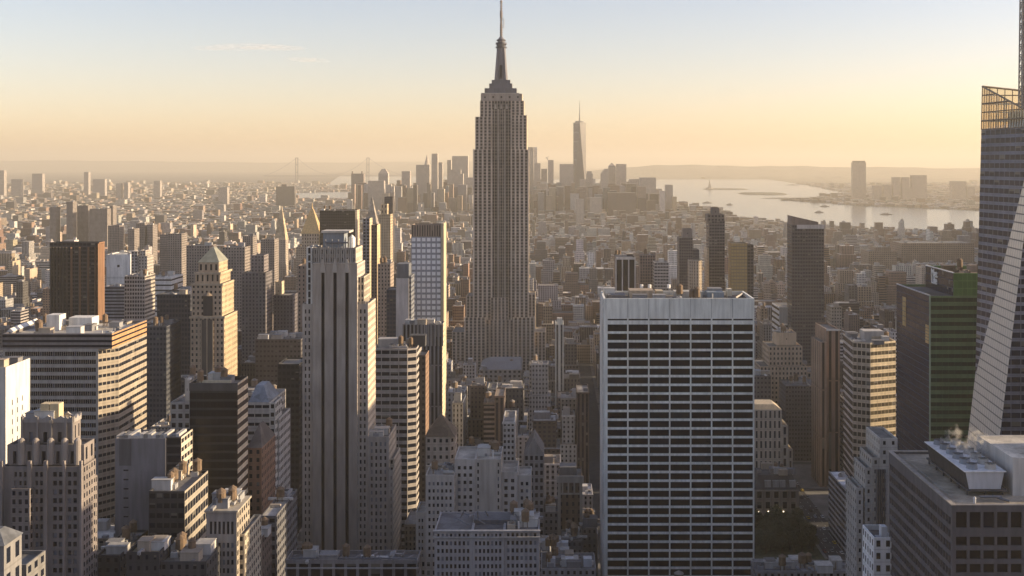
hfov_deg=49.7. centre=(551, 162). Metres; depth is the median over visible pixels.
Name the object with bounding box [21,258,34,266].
loft building
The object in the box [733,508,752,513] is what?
window
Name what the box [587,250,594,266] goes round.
apartment tower
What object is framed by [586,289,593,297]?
apartment block
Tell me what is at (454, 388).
apartment tower
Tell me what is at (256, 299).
hotel slab
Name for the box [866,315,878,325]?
apartment block
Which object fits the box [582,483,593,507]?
loft building
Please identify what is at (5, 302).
loft building
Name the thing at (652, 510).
window
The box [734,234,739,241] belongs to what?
apartment tower
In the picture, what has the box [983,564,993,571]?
window
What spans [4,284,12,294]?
loft building
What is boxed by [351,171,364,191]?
office tower
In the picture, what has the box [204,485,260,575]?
corner building
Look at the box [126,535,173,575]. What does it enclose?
building
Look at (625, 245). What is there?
apartment block
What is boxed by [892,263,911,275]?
loft building
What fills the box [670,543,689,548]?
window
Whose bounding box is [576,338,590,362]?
apartment block
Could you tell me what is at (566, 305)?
apartment block
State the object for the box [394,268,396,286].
apartment tower
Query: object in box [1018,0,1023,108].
lattice spire
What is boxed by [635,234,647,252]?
apartment block
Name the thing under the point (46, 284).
apartment tower
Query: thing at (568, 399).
apartment tower
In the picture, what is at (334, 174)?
suspension bridge
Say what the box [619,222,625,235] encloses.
apartment block
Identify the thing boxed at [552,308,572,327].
apartment block
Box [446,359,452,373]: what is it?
loft building
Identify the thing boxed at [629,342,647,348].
window
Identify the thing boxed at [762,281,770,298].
apartment block
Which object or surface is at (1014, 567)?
window
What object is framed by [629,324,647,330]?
window
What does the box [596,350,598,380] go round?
apartment block
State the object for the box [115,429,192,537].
blank slab
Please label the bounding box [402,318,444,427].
pier tower
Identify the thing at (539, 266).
apartment block
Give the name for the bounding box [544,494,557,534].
block
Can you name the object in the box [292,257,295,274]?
apartment tower
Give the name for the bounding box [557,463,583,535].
terracotta loft
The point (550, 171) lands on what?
office tower
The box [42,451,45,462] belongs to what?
window
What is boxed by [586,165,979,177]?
hills
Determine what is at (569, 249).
apartment tower
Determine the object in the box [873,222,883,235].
apartment block
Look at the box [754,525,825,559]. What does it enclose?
park lawn
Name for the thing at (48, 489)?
art deco tower
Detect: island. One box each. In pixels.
[704,188,747,189]
[738,192,787,194]
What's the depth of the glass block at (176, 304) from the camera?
870.00 m
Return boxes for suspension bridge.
[264,158,399,181]
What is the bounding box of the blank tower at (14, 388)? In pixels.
[0,356,29,464]
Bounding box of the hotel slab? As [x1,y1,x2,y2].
[242,254,271,361]
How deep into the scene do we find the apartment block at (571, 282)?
1976.59 m
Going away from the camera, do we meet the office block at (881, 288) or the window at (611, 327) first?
the window at (611, 327)
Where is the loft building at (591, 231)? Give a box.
[587,227,596,235]
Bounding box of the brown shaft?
[384,196,393,261]
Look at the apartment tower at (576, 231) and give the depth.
3025.43 m
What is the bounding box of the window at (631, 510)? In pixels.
[629,508,647,513]
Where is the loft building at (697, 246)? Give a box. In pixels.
[694,244,702,258]
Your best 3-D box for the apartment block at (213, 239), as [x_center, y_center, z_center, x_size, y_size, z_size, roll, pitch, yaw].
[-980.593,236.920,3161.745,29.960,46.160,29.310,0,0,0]
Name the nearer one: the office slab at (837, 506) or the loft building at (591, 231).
the office slab at (837, 506)
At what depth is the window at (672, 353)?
569.46 m
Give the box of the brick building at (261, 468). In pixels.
[248,421,274,518]
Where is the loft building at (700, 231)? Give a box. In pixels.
[697,223,704,236]
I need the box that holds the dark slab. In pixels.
[419,350,428,502]
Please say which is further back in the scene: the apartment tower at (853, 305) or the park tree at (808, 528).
the apartment tower at (853, 305)
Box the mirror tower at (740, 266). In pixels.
[728,242,753,297]
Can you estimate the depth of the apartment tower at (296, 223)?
3615.15 m
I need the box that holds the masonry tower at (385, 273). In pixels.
[378,256,393,337]
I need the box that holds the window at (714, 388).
[712,386,731,391]
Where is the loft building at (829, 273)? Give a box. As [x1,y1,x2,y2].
[827,266,832,284]
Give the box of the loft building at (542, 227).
[538,220,546,234]
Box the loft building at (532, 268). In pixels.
[529,259,535,279]
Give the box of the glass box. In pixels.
[189,365,247,505]
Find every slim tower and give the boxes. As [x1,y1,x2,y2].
[363,218,371,297]
[371,224,379,344]
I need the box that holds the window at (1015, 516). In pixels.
[1011,512,1020,526]
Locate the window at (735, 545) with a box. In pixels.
[733,543,752,548]
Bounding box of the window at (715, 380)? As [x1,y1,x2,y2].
[712,377,731,383]
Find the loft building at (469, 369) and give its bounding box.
[463,358,475,378]
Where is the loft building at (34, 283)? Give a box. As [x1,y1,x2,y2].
[30,276,40,293]
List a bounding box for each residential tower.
[677,228,698,289]
[704,207,724,290]
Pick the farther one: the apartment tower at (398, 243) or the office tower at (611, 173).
the office tower at (611, 173)
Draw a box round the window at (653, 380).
[650,377,668,383]
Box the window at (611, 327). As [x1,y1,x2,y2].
[608,324,626,330]
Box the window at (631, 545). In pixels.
[629,543,647,548]
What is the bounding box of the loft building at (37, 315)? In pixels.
[29,310,40,320]
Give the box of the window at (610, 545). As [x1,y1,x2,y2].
[608,543,626,548]
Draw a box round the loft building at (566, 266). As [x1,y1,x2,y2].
[561,253,570,280]
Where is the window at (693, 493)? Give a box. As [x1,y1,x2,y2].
[691,491,710,496]
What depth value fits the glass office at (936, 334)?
624.13 m
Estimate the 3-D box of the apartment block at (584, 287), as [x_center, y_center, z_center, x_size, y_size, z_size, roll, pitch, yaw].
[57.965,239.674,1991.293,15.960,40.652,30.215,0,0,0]
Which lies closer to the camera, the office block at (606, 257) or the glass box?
the glass box
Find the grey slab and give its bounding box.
[653,258,668,290]
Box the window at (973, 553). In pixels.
[970,550,979,557]
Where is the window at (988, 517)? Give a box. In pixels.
[983,512,993,526]
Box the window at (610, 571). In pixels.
[608,569,626,574]
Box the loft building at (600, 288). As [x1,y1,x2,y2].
[598,283,610,296]
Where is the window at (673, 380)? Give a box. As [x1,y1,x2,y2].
[670,377,689,383]
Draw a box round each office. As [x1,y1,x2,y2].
[124,269,154,323]
[284,541,420,575]
[376,334,426,549]
[772,303,787,328]
[779,373,810,460]
[843,329,895,477]
[896,258,977,449]
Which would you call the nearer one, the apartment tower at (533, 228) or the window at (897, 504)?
the window at (897, 504)
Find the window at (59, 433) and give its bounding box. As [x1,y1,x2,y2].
[58,432,61,441]
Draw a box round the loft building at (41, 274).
[37,265,45,287]
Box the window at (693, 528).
[691,526,710,531]
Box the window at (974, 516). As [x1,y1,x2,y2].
[970,512,979,526]
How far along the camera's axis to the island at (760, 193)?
8874.76 m
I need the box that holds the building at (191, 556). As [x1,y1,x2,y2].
[161,531,219,575]
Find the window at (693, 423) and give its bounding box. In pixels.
[691,421,710,426]
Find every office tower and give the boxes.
[2,313,146,522]
[276,184,295,205]
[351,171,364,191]
[368,181,384,209]
[378,169,388,184]
[402,171,410,187]
[416,156,429,202]
[432,154,437,200]
[438,162,442,188]
[447,160,451,173]
[447,170,463,186]
[452,156,468,182]
[466,177,472,192]
[528,147,533,192]
[534,147,536,162]
[534,163,539,185]
[541,169,546,181]
[546,157,553,183]
[560,164,573,203]
[576,199,583,224]
[580,179,585,186]
[586,171,592,186]
[590,197,601,217]
[600,169,607,191]
[600,283,753,575]
[607,192,635,215]
[608,163,615,184]
[616,164,625,184]
[629,179,638,195]
[639,177,655,199]
[665,185,672,208]
[672,197,676,210]
[851,161,865,198]
[872,185,881,199]
[882,185,891,199]
[891,177,899,198]
[900,177,909,199]
[910,175,926,199]
[949,181,965,199]
[966,186,974,198]
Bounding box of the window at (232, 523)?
[231,522,233,533]
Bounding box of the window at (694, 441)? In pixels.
[691,438,710,444]
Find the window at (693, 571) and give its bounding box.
[691,569,710,574]
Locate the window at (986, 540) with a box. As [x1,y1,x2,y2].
[983,537,993,544]
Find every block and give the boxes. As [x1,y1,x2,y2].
[0,274,22,292]
[0,282,3,295]
[0,314,10,324]
[0,321,12,347]
[0,526,45,575]
[1,304,30,317]
[10,307,28,325]
[20,221,34,236]
[21,266,24,276]
[25,265,36,280]
[27,233,40,242]
[31,303,42,314]
[37,227,45,234]
[147,314,180,428]
[149,458,207,539]
[156,223,161,236]
[157,283,191,394]
[161,221,173,233]
[170,364,205,428]
[184,229,197,236]
[203,237,215,243]
[207,222,212,235]
[218,230,227,244]
[228,230,241,243]
[236,220,246,229]
[248,381,289,496]
[255,327,301,388]
[261,486,296,575]
[261,516,271,575]
[274,280,297,332]
[283,275,295,289]
[404,509,416,549]
[416,439,531,575]
[425,413,457,472]
[433,498,542,575]
[446,240,452,252]
[446,293,459,317]
[446,339,450,346]
[446,368,462,400]
[447,326,454,338]
[448,254,453,267]
[449,280,460,295]
[450,259,454,271]
[450,300,464,326]
[452,242,464,256]
[454,254,460,262]
[456,365,462,373]
[458,227,465,236]
[460,241,471,249]
[460,375,474,408]
[463,261,468,277]
[464,436,483,445]
[524,429,543,574]
[529,254,534,261]
[532,405,559,453]
[534,236,541,253]
[535,240,546,261]
[536,262,542,282]
[536,300,538,326]
[538,302,552,326]
[540,533,567,552]
[541,546,595,575]
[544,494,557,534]
[546,343,549,360]
[548,363,554,392]
[550,252,558,263]
[550,339,554,358]
[552,267,560,284]
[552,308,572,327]
[554,328,572,338]
[555,236,568,252]
[559,246,564,260]
[561,299,573,309]
[561,519,586,552]
[563,268,579,296]
[563,291,570,296]
[564,325,578,331]
[564,373,580,390]
[565,369,578,372]
[573,329,579,341]
[574,259,585,278]
[575,291,585,320]
[576,224,586,237]
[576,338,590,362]
[579,319,597,341]
[579,508,599,575]
[580,283,588,294]
[585,236,595,241]
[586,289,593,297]
[586,301,591,323]
[587,241,592,252]
[588,265,597,292]
[592,300,599,323]
[593,326,599,365]
[594,345,598,374]
[596,309,599,323]
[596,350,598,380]
[597,268,603,284]
[599,234,610,240]
[599,341,599,394]
[602,247,611,262]
[603,268,612,284]
[608,236,615,254]
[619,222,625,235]
[621,240,630,250]
[622,229,625,239]
[635,225,642,236]
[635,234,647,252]
[647,235,656,252]
[656,253,662,260]
[662,234,666,243]
[667,221,671,235]
[671,278,676,290]
[688,259,701,290]
[693,238,700,247]
[725,231,729,245]
[733,224,739,237]
[747,228,761,238]
[754,299,777,305]
[754,303,771,319]
[754,323,810,405]
[754,369,770,399]
[754,399,792,474]
[756,269,762,286]
[758,288,763,298]
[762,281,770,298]
[763,229,767,240]
[765,233,775,248]
[765,249,779,257]
[769,279,775,292]
[774,255,784,273]
[775,281,786,297]
[777,267,784,281]
[782,291,786,302]
[824,228,836,243]
[824,289,834,310]
[831,230,843,243]
[833,243,844,267]
[837,243,856,267]
[840,360,842,388]
[840,394,842,470]
[844,234,858,250]
[850,259,871,272]
[859,223,865,229]
[861,244,896,269]
[862,301,872,318]
[862,524,890,575]
[863,320,869,328]
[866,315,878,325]
[872,229,878,243]
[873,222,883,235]
[876,273,886,304]
[885,233,892,240]
[887,237,900,241]
[890,240,973,262]
[907,236,922,239]
[938,230,953,239]
[944,222,953,229]
[951,229,961,238]
[962,221,970,231]
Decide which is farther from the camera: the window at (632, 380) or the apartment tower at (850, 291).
the apartment tower at (850, 291)
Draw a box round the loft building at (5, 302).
[0,296,13,307]
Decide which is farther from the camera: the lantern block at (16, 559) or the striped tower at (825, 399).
the striped tower at (825, 399)
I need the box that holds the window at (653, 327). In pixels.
[650,324,668,330]
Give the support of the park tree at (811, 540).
on the park lawn at (775, 552)
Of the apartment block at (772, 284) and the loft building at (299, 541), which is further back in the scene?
the apartment block at (772, 284)
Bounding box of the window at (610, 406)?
[608,404,626,409]
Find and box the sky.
[0,0,1020,166]
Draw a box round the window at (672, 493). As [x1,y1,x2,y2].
[670,491,689,496]
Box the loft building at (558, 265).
[555,262,562,278]
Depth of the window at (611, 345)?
569.46 m
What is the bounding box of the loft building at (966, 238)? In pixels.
[957,235,970,241]
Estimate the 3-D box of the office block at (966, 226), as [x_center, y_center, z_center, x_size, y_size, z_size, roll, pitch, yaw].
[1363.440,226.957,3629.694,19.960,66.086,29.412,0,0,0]
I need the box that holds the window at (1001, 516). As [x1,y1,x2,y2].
[997,512,1006,526]
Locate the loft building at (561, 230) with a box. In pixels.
[558,227,564,236]
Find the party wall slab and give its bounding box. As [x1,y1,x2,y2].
[396,262,413,336]
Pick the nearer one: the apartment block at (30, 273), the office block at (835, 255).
the apartment block at (30, 273)
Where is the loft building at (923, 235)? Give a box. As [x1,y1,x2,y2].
[920,232,925,239]
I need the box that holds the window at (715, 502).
[712,499,731,505]
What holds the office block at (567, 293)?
on the ground at (805, 503)
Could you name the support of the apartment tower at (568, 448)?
on the ground at (805, 503)
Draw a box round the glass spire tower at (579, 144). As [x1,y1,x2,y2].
[573,100,585,187]
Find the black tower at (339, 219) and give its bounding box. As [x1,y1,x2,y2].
[320,205,359,244]
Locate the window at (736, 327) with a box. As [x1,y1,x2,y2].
[733,324,752,330]
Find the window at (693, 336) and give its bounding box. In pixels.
[691,334,710,339]
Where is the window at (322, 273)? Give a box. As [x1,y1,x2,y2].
[322,273,323,549]
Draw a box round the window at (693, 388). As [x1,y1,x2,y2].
[691,386,710,391]
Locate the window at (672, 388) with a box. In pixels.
[670,386,689,391]
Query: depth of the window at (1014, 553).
330.63 m
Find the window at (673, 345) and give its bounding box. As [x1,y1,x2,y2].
[670,342,689,348]
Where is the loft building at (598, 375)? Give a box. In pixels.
[597,364,598,386]
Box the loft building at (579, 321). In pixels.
[568,319,589,324]
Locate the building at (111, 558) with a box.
[97,519,147,575]
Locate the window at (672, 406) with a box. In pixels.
[670,404,689,409]
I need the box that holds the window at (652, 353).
[650,351,668,356]
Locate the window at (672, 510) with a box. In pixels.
[670,508,689,513]
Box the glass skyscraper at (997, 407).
[967,85,1023,449]
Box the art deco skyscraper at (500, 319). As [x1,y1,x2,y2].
[452,0,545,375]
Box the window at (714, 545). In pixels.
[712,543,731,548]
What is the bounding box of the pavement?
[589,363,828,575]
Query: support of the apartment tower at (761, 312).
on the ground at (805, 503)
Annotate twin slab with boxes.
[131,250,139,273]
[138,249,153,272]
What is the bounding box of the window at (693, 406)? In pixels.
[691,404,710,409]
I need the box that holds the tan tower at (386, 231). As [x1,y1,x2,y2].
[379,204,392,261]
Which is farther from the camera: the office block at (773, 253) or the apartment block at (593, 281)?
the office block at (773, 253)
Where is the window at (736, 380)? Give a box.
[733,377,752,383]
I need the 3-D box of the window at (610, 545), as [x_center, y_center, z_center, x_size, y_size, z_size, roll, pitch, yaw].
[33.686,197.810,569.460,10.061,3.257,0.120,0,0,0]
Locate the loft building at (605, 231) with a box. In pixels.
[598,227,609,235]
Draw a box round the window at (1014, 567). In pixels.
[1011,564,1020,571]
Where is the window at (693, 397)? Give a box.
[691,395,710,400]
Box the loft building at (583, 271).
[579,263,590,280]
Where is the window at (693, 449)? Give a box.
[691,447,710,452]
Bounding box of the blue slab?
[386,287,395,336]
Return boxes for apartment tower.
[0,170,6,195]
[0,228,5,242]
[0,253,14,269]
[8,256,20,274]
[11,179,22,196]
[14,277,31,306]
[20,241,35,259]
[32,174,44,195]
[35,259,49,277]
[41,287,49,315]
[42,269,49,290]
[46,226,49,240]
[84,172,90,194]
[93,179,106,195]
[97,515,114,553]
[116,183,122,198]
[124,182,129,198]
[128,219,141,228]
[144,245,151,254]
[150,413,169,428]
[154,181,161,196]
[154,261,159,274]
[218,187,228,203]
[237,329,241,345]
[237,341,241,361]
[240,351,254,386]
[244,224,258,239]
[248,378,257,400]
[270,219,276,233]
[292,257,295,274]
[294,218,298,228]
[394,225,402,251]
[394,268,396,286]
[395,249,405,269]
[446,268,448,283]
[446,282,449,307]
[446,311,448,338]
[447,381,468,436]
[452,392,465,449]
[459,276,469,315]
[468,377,486,436]
[470,267,472,292]
[483,391,494,443]
[487,383,497,393]
[494,387,505,445]
[497,375,509,386]
[501,380,527,428]
[502,411,515,460]
[503,399,518,457]
[528,360,539,406]
[529,274,532,290]
[529,354,550,436]
[532,220,534,236]
[536,284,560,309]
[542,298,553,342]
[555,317,563,408]
[557,388,575,438]
[560,406,576,465]
[564,218,568,234]
[564,338,578,372]
[565,241,573,271]
[574,228,579,238]
[575,239,583,262]
[576,384,589,482]
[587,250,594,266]
[596,248,600,266]
[611,277,613,286]
[636,265,637,287]
[663,243,667,260]
[668,246,676,290]
[674,216,681,228]
[691,223,695,238]
[725,256,727,273]
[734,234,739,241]
[755,246,764,262]
[757,302,767,334]
[757,319,771,357]
[779,245,786,257]
[783,222,786,237]
[824,245,829,265]
[824,260,828,285]
[826,302,843,338]
[833,300,862,328]
[835,270,854,300]
[838,221,851,234]
[840,339,842,360]
[842,307,859,333]
[844,283,859,314]
[854,271,865,284]
[857,284,873,311]
[870,262,885,280]
[870,324,883,329]
[879,308,894,328]
[883,321,896,384]
[885,271,905,304]
[916,266,925,283]
[926,229,932,239]
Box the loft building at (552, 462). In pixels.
[544,454,560,496]
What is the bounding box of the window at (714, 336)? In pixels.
[712,334,731,339]
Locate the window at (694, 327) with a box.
[691,324,710,330]
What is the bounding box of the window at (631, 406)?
[629,404,647,409]
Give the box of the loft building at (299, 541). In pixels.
[297,528,301,549]
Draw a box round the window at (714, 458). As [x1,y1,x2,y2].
[712,456,731,461]
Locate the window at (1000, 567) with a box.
[997,564,1006,571]
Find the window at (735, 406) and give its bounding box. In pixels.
[733,404,752,409]
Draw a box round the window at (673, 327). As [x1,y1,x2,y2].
[670,324,689,330]
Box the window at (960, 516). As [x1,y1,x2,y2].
[956,512,965,526]
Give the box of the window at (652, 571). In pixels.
[650,569,668,574]
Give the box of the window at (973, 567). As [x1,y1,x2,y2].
[970,564,979,571]
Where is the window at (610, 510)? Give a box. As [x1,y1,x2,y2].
[608,508,626,513]
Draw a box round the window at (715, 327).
[712,324,731,330]
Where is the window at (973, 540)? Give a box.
[970,537,979,544]
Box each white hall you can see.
[106,246,134,285]
[155,271,182,316]
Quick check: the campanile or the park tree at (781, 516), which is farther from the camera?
the campanile
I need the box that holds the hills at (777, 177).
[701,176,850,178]
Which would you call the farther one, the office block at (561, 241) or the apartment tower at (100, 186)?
the apartment tower at (100, 186)
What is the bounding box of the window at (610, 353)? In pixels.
[608,351,626,356]
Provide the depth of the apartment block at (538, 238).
2759.60 m
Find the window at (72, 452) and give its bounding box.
[71,451,73,462]
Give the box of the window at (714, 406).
[712,404,731,409]
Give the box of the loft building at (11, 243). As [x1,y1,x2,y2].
[4,238,16,249]
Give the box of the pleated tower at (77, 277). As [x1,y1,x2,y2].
[50,241,104,319]
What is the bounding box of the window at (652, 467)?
[650,465,668,470]
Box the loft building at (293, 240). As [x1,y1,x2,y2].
[290,237,296,248]
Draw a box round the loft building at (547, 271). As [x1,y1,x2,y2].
[541,257,555,283]
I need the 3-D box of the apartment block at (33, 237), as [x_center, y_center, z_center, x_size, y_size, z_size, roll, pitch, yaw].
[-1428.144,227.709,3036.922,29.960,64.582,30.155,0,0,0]
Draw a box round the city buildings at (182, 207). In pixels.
[0,179,979,575]
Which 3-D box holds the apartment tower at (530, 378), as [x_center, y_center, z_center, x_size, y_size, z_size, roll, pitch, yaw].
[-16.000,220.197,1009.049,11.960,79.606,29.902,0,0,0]
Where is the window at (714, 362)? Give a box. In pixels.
[712,360,731,365]
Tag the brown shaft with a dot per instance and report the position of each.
(389, 200)
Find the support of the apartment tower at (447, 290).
on the ground at (805, 503)
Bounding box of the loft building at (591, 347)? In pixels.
[589,335,592,362]
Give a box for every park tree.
[754,533,760,552]
[764,511,774,518]
[769,504,780,510]
[771,508,784,518]
[773,512,786,521]
[800,520,811,529]
[803,524,816,545]
[808,534,818,551]
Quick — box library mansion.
[754,462,798,515]
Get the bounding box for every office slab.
[829,471,848,555]
[888,435,1023,575]
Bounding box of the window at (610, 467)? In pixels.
[608,465,626,470]
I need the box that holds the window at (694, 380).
[691,377,710,383]
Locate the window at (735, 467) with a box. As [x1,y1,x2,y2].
[733,465,752,470]
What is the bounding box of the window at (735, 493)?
[733,491,752,496]
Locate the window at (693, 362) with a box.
[691,360,710,365]
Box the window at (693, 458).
[691,456,710,461]
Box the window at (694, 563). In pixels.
[691,560,710,566]
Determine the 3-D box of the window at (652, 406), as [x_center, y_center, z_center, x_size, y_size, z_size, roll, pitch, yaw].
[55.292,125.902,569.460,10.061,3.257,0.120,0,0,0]
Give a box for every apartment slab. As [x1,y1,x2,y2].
[50,206,59,241]
[66,200,76,239]
[77,205,91,240]
[90,208,110,248]
[105,284,123,319]
[108,223,123,253]
[110,205,116,224]
[128,227,138,249]
[136,222,149,249]
[147,221,156,263]
[160,232,171,271]
[168,229,186,286]
[186,241,215,286]
[222,242,250,328]
[242,233,256,254]
[261,235,278,313]
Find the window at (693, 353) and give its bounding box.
[691,351,710,356]
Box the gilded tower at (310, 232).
[296,204,319,291]
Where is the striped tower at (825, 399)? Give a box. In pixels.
[811,322,840,486]
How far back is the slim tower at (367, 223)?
1150.00 m
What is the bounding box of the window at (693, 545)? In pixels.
[691,543,710,548]
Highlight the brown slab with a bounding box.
[638,249,654,288]
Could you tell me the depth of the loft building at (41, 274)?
2011.06 m
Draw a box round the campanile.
[366,197,378,223]
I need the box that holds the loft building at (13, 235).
[7,232,20,240]
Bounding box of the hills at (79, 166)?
[0,160,572,171]
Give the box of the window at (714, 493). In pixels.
[712,491,731,496]
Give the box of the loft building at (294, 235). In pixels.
[290,233,301,240]
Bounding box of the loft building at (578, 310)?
[573,300,583,320]
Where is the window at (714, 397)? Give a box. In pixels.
[712,395,731,400]
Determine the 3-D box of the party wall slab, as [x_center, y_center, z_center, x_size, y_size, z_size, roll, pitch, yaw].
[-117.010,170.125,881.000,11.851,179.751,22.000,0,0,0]
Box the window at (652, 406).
[650,404,668,409]
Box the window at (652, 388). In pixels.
[650,386,668,391]
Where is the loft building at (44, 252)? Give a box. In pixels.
[38,245,49,258]
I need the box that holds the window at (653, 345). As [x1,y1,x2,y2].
[650,342,668,348]
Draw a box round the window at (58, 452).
[57,451,59,462]
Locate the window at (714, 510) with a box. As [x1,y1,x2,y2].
[712,508,731,513]
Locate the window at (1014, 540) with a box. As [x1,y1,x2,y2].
[1011,537,1020,544]
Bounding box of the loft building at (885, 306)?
[877,302,896,313]
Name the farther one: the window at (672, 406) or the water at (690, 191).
the water at (690, 191)
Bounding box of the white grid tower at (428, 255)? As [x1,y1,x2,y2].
[411,222,445,416]
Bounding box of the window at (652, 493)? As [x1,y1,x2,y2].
[650,491,668,496]
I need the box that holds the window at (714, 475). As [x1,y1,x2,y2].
[712,473,731,478]
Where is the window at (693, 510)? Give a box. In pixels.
[691,508,710,513]
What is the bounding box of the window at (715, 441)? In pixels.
[712,438,731,444]
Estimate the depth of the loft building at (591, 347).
1430.94 m
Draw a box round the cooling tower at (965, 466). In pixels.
[924,438,1007,494]
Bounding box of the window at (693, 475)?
[691,473,710,478]
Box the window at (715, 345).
[712,342,731,348]
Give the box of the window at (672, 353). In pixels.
[670,351,689,356]
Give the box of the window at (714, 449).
[712,447,731,452]
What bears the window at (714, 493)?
in the office tower at (677, 429)
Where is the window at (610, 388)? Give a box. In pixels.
[608,386,626,391]
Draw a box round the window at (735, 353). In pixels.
[733,351,752,356]
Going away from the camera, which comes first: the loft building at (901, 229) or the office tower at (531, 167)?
the loft building at (901, 229)
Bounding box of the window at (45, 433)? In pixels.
[44,432,46,441]
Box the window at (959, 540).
[956,537,965,544]
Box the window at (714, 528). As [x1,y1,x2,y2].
[712,526,731,531]
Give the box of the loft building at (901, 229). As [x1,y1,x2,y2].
[898,222,904,236]
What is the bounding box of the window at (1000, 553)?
[997,550,1006,557]
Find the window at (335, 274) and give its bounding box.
[334,273,336,549]
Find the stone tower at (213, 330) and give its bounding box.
[189,247,236,379]
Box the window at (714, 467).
[712,465,731,470]
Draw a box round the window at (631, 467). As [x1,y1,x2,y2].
[629,465,647,470]
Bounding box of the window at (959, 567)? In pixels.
[956,564,965,571]
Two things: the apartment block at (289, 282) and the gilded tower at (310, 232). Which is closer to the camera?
the gilded tower at (310, 232)
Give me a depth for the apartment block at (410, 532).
651.13 m
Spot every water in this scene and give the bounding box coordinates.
[296,191,350,197]
[327,176,446,184]
[430,179,978,229]
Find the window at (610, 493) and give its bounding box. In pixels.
[608,491,626,496]
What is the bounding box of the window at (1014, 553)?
[1011,550,1020,557]
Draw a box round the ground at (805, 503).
[7,167,979,568]
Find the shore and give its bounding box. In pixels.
[769,179,979,209]
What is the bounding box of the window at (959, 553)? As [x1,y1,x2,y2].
[956,550,965,557]
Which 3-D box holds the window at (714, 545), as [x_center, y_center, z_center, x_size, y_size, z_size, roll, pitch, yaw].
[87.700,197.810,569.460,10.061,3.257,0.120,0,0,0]
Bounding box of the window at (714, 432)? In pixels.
[712,430,731,435]
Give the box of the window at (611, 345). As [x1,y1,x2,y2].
[608,342,626,348]
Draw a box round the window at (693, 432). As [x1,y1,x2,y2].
[691,430,710,435]
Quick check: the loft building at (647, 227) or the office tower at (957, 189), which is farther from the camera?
the office tower at (957, 189)
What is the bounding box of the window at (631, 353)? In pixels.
[629,351,647,356]
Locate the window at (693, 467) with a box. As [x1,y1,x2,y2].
[691,465,710,470]
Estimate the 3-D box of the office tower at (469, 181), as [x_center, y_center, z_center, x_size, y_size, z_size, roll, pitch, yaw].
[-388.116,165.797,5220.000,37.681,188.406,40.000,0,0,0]
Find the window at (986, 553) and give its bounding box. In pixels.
[983,550,993,557]
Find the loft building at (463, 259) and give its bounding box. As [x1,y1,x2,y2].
[461,256,470,263]
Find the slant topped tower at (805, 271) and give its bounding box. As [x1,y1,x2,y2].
[787,215,823,365]
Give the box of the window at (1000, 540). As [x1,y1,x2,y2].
[997,537,1006,544]
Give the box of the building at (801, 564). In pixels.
[751,552,845,575]
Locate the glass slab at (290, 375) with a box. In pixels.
[278,357,301,534]
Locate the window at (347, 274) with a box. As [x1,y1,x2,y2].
[346,273,348,543]
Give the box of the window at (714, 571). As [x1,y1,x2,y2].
[712,569,731,574]
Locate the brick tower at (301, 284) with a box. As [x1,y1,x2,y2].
[298,258,305,331]
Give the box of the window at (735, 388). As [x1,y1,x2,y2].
[733,386,752,391]
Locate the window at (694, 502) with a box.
[691,499,710,505]
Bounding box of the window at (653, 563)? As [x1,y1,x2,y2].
[650,560,668,566]
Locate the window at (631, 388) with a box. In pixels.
[629,386,647,391]
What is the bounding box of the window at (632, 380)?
[629,377,647,383]
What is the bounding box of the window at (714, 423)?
[712,421,731,426]
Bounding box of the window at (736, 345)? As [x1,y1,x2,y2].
[733,342,752,348]
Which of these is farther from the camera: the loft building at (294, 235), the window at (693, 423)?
the loft building at (294, 235)
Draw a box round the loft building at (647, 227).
[643,225,651,236]
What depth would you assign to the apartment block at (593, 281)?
1979.73 m
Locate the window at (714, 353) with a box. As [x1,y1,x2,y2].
[712,351,731,356]
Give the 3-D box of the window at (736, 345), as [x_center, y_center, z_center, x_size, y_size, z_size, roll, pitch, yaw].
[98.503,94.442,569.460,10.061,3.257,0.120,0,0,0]
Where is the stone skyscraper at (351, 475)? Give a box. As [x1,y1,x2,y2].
[302,230,400,549]
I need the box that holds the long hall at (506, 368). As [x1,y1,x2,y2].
[479,357,522,382]
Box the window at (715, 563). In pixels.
[712,560,731,566]
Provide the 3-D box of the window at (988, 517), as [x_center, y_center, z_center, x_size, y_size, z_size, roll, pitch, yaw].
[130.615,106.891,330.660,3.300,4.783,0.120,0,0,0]
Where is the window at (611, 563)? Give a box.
[608,560,626,566]
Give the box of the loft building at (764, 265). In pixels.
[756,253,772,279]
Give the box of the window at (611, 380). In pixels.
[608,377,626,383]
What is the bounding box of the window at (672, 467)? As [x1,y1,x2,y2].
[670,465,689,470]
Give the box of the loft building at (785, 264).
[784,254,786,273]
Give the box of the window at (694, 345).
[691,342,710,348]
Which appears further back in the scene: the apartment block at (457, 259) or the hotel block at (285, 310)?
the apartment block at (457, 259)
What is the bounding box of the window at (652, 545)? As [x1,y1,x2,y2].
[650,543,668,548]
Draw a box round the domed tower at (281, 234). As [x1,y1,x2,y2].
[275,206,287,279]
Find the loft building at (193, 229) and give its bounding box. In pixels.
[191,224,195,237]
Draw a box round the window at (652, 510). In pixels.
[650,508,668,513]
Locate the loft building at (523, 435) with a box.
[517,425,528,465]
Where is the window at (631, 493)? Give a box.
[629,491,647,496]
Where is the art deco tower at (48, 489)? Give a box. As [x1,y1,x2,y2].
[0,402,96,575]

